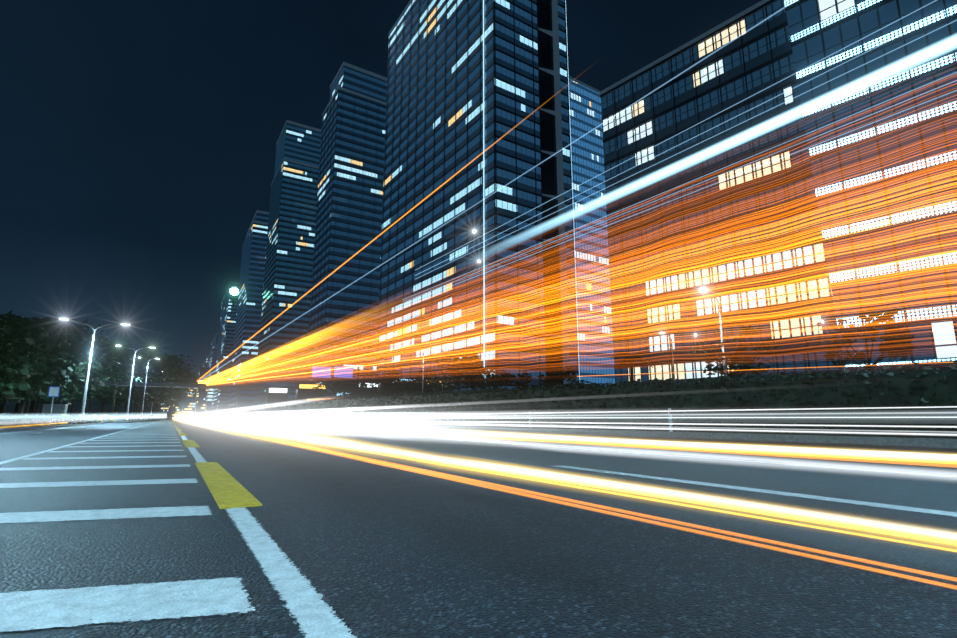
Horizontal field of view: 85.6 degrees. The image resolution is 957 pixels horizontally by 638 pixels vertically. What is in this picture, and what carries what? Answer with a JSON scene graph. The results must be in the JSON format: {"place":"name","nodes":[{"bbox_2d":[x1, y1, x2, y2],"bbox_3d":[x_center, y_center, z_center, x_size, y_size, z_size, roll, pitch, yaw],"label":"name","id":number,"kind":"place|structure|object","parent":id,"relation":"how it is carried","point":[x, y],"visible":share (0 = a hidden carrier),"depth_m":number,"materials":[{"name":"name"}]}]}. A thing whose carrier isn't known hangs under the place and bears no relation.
{"place":"outdoors","nodes":[
{"label":"outdoors","id":0,"kind":"place"},
{"bbox_2d":[5,376,184,418],"bbox_3d":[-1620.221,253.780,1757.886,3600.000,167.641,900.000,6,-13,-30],"label":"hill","id":1,"kind":"structure","parent":0,"point":[77,407],"depth_m":1564.34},
{"bbox_2d":[160,400,173,418],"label":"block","id":2,"kind":"structure","parent":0,"point":[166,412],"depth_m":930.75,"materials":[{"name":"grey"}]},
{"bbox_2d":[172,395,182,418],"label":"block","id":3,"kind":"structure","parent":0,"point":[177,412],"depth_m":854.47,"materials":[{"name":"grey"}]},
{"bbox_2d":[182,377,197,418],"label":"block","id":4,"kind":"structure","parent":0,"point":[189,405],"depth_m":778.07,"materials":[{"name":"grey"}]},
{"bbox_2d":[202,357,207,367],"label":"tower","id":5,"kind":"structure","parent":0,"point":[204,364],"depth_m":851.67,"materials":[{"name":"grey"}]},
{"bbox_2d":[0,0,761,402],"label":"sky","id":6,"kind":"structure","parent":0,"point":[139,138],"materials":[{"name":"black"}]},
{"bbox_2d":[0,419,956,637],"bbox_3d":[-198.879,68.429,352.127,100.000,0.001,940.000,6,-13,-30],"label":"road asphalt","id":7,"kind":"structure","parent":0,"point":[391,532],"depth_m":2.81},
{"bbox_2d":[0,419,159,432],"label":"kerb verge","id":8,"kind":"structure","parent":7,"relation":"on","point":[12,429],"depth_m":36.97,"materials":[{"name":"concrete"}]},
{"bbox_2d":[0,413,97,427],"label":"trail","id":9,"kind":"object","parent":8,"relation":"on","point":[8,420],"visible":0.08,"depth_m":32.60,"materials":[{"name":"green plant"}]},
{"bbox_2d":[40,402,147,422],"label":"clutter","id":10,"kind":"object","parent":8,"relation":"on","point":[58,409],"visible":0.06,"depth_m":71.79,"materials":[{"name":"concrete"}]},
{"bbox_2d":[0,310,202,419],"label":"trees","id":11,"kind":"object","parent":8,"relation":"on","point":[33,346],"depth_m":89.55,"materials":[{"name":"green plant"}]},
{"bbox_2d":[47,386,672,431],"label":"street furniture","id":12,"kind":"object","parent":8,"relation":"on","point":[53,391],"visible":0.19,"depth_m":34.11,"materials":[{"name":"metal"}]},
{"bbox_2d":[194,367,210,417],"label":"block","id":13,"kind":"structure","parent":7,"relation":"on","point":[201,400],"depth_m":700.68,"materials":[{"name":"grey"}]},
{"bbox_2d":[60,376,350,418],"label":"foot bridge","id":14,"kind":"structure","parent":7,"relation":"on","point":[185,385],"depth_m":132.39,"materials":[{"name":"concrete"}]},
{"bbox_2d":[204,377,214,417],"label":"block","id":15,"kind":"structure","parent":7,"relation":"on","point":[208,406],"depth_m":616.44,"materials":[{"name":"grey"}]},
{"bbox_2d":[306,366,358,391],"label":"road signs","id":16,"kind":"object","parent":7,"relation":"on","point":[326,372],"depth_m":101.38,"materials":[{"name":"purple metal"}]},
{"bbox_2d":[211,430,536,447],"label":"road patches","id":17,"kind":"object","parent":7,"relation":"on","point":[254,442],"visible":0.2,"depth_m":12.78,"materials":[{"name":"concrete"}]},
{"bbox_2d":[59,287,726,420],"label":"street lamps","id":18,"kind":"object","parent":7,"relation":"on","point":[141,418],"visible":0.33,"depth_m":53.15,"materials":[{"name":"metal"}]},
{"bbox_2d":[473,230,823,349],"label":"facade floodlights","id":19,"kind":"object","parent":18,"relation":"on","point":[474,231],"visible":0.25,"depth_m":62.13,"materials":[{"name":"grey metal"}]},
{"bbox_2d":[0,420,956,637],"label":"road markings","id":20,"kind":"object","parent":7,"relation":"on","point":[50,608],"visible":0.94,"depth_m":1.91,"materials":[{"name":"white paint"}]},
{"bbox_2d":[225,420,956,447],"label":"kerbs","id":21,"kind":"structure","parent":7,"relation":"on","point":[926,442],"depth_m":15.57,"materials":[{"name":"concrete"}]},
{"bbox_2d":[265,378,443,406],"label":"kiosks","id":22,"kind":"object","parent":21,"relation":"on","point":[277,396],"visible":0.29,"depth_m":132.43,"materials":[{"name":"grey metal"}]},
{"bbox_2d":[238,360,956,438],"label":"median hedge","id":23,"kind":"object","parent":21,"relation":"on","point":[920,402],"visible":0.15,"depth_m":17.32,"materials":[{"name":"green plant"}]},
{"bbox_2d":[311,304,915,398],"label":"trees","id":24,"kind":"object","parent":21,"relation":"on","point":[902,346],"depth_m":43.15,"materials":[{"name":"plant"}]},
{"bbox_2d":[844,361,956,374],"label":"lobby fronts","id":25,"kind":"object","parent":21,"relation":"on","point":[931,364],"depth_m":42.21,"materials":[{"name":"grey"}]},
{"bbox_2d":[568,76,614,386],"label":"tower","id":26,"kind":"structure","parent":0,"point":[596,363],"depth_m":204.59,"materials":[{"name":"blue glass"}]},
{"label":"ground","id":27,"kind":"structure","parent":0,"visible":0},
{"bbox_2d":[207,348,216,376],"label":"tower","id":28,"kind":"structure","parent":27,"relation":"on","point":[211,361],"depth_m":709.48,"materials":[{"name":"grey"}]},
{"bbox_2d":[211,333,218,349],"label":"building","id":29,"kind":"structure","parent":28,"relation":"on","point":[214,343],"depth_m":730.75,"materials":[{"name":"blue glass"}]},
{"bbox_2d":[211,282,238,418],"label":"tower","id":30,"kind":"structure","parent":27,"relation":"on","point":[224,356],"depth_m":547.59,"materials":[{"name":"blue glass"}]},
{"bbox_2d":[230,287,238,306],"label":"green beacon","id":31,"kind":"object","parent":30,"relation":"on","point":[234,291],"visible":1,"depth_m":386.60,"materials":[{"name":"grey"}]},
{"bbox_2d":[227,221,267,418],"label":"tower","id":32,"kind":"structure","parent":27,"relation":"on","point":[246,335],"depth_m":401.45,"materials":[{"name":"blue glass"}]},
{"bbox_2d":[246,210,268,236],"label":"building top","id":33,"kind":"structure","parent":32,"relation":"on","point":[261,216],"depth_m":413.89,"materials":[{"name":"blue glass"}]},
{"bbox_2d":[253,158,318,407],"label":"tower","id":34,"kind":"structure","parent":27,"relation":"on","point":[284,320],"depth_m":315.69,"materials":[{"name":"blue glass"}]},
{"bbox_2d":[274,120,321,176],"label":"building top","id":35,"kind":"structure","parent":34,"relation":"on","point":[299,142],"depth_m":331.21,"materials":[{"name":"blue glass"}]},
{"bbox_2d":[306,86,385,394],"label":"tower","id":36,"kind":"structure","parent":27,"relation":"on","point":[344,316],"depth_m":237.96,"materials":[{"name":"blue glass"}]},
{"bbox_2d":[330,62,386,102],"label":"building top","id":37,"kind":"structure","parent":36,"relation":"on","point":[348,76],"depth_m":255.49,"materials":[{"name":"blue glass"}]},
{"bbox_2d":[376,0,578,391],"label":"tower","id":38,"kind":"structure","parent":27,"relation":"on","point":[431,285],"depth_m":132.86,"materials":[{"name":"blue glass"}]},
{"bbox_2d":[483,0,579,379],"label":"light strip","id":39,"kind":"object","parent":38,"relation":"attached to","point":[483,198],"visible":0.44,"depth_m":124.70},
{"bbox_2d":[600,0,843,385],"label":"building","id":40,"kind":"structure","parent":27,"relation":"on","point":[709,182],"depth_m":69.07,"materials":[{"name":"blue glass"}]},
{"bbox_2d":[784,0,956,366],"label":"office building","id":41,"kind":"structure","parent":27,"relation":"on","point":[876,80],"depth_m":45.34,"materials":[{"name":"blue"}]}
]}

